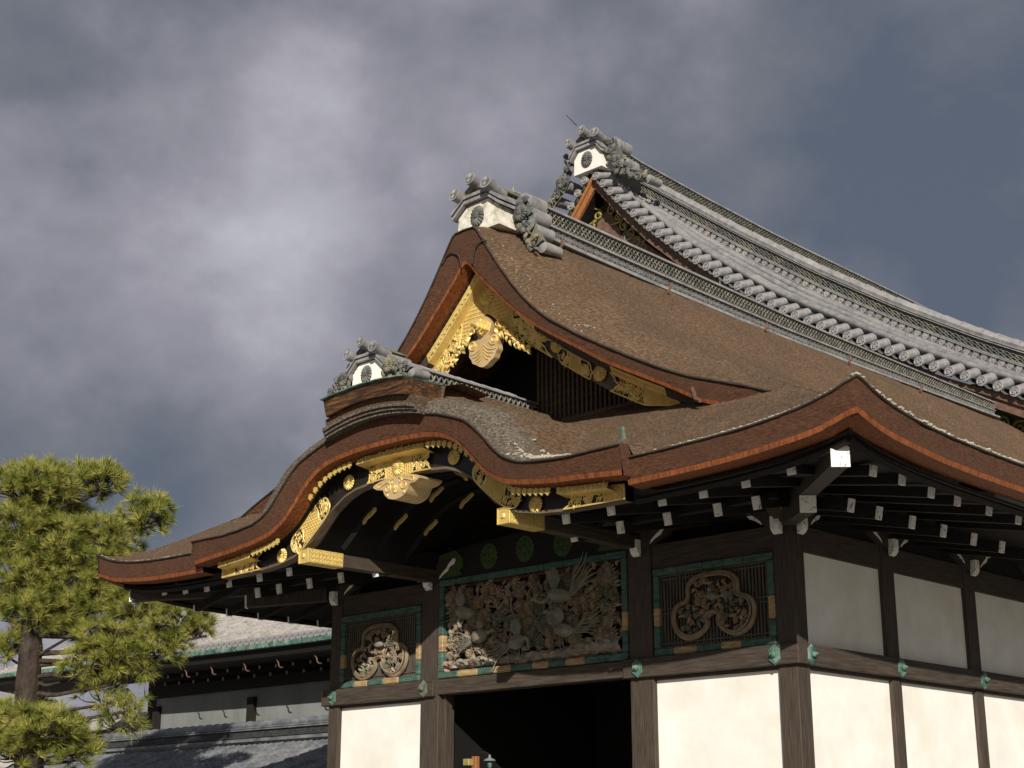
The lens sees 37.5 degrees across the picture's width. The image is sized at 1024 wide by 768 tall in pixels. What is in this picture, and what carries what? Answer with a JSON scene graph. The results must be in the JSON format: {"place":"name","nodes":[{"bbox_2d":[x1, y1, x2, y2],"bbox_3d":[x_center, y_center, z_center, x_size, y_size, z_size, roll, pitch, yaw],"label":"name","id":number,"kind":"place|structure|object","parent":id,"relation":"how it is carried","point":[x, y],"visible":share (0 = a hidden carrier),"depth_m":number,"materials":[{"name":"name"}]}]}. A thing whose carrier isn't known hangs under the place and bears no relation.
{"place":"outdoors","nodes":[
{"label":"outdoors","id":0,"kind":"place"},
{"bbox_2d":[479,751,495,767],"bbox_3d":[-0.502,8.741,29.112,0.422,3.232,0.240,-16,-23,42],"label":"hanging lamp","id":1,"kind":"object","parent":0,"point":[489,763],"visible":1,"depth_m":29.41,"materials":[{"name":"metal"}]},
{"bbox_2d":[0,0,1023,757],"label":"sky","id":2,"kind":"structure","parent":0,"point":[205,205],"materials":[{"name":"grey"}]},
{"bbox_2d":[96,166,1023,767],"bbox_3d":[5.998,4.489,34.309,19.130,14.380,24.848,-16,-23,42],"label":"entrance hall","id":3,"kind":"structure","parent":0,"point":[554,488],"depth_m":27.31,"materials":[{"name":"brown wood"}]},
{"bbox_2d":[547,115,1023,506],"bbox_3d":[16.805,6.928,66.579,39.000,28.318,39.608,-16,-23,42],"label":"great hall","id":4,"kind":"structure","parent":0,"point":[622,192],"depth_m":52.41,"materials":[{"name":"tile"}]},
{"label":"ground","id":5,"kind":"structure","parent":0,"visible":0},
{"bbox_2d":[0,711,150,767],"bbox_3d":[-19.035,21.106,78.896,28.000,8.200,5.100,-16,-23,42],"label":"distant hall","id":6,"kind":"structure","parent":5,"relation":"on","point":[4,765],"depth_m":83.55,"materials":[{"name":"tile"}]},
{"bbox_2d":[0,449,222,767],"bbox_3d":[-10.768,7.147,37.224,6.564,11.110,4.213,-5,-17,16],"label":"pine tree","id":7,"kind":"object","parent":5,"relation":"on","point":[42,599],"visible":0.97,"depth_m":37.73,"materials":[{"name":"green plant"}]},
{"bbox_2d":[0,606,331,729],"bbox_3d":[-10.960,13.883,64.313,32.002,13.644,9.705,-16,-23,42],"label":"side hall","id":8,"kind":"structure","parent":5,"relation":"on","point":[242,669],"depth_m":60.98,"materials":[{"name":"tile"}]},
{"bbox_2d":[5,715,328,767],"bbox_3d":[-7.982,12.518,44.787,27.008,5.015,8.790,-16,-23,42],"label":"roofed corridor","id":9,"kind":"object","parent":5,"relation":"on","point":[298,742],"visible":0.45,"depth_m":45.60,"materials":[{"name":"grey tile"}]},
{"bbox_2d":[463,756,478,767],"bbox_3d":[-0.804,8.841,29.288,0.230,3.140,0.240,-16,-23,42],"label":"orange post","id":10,"kind":"object","parent":5,"relation":"on","point":[473,762],"visible":1,"depth_m":29.66,"materials":[{"name":"orange wood"}]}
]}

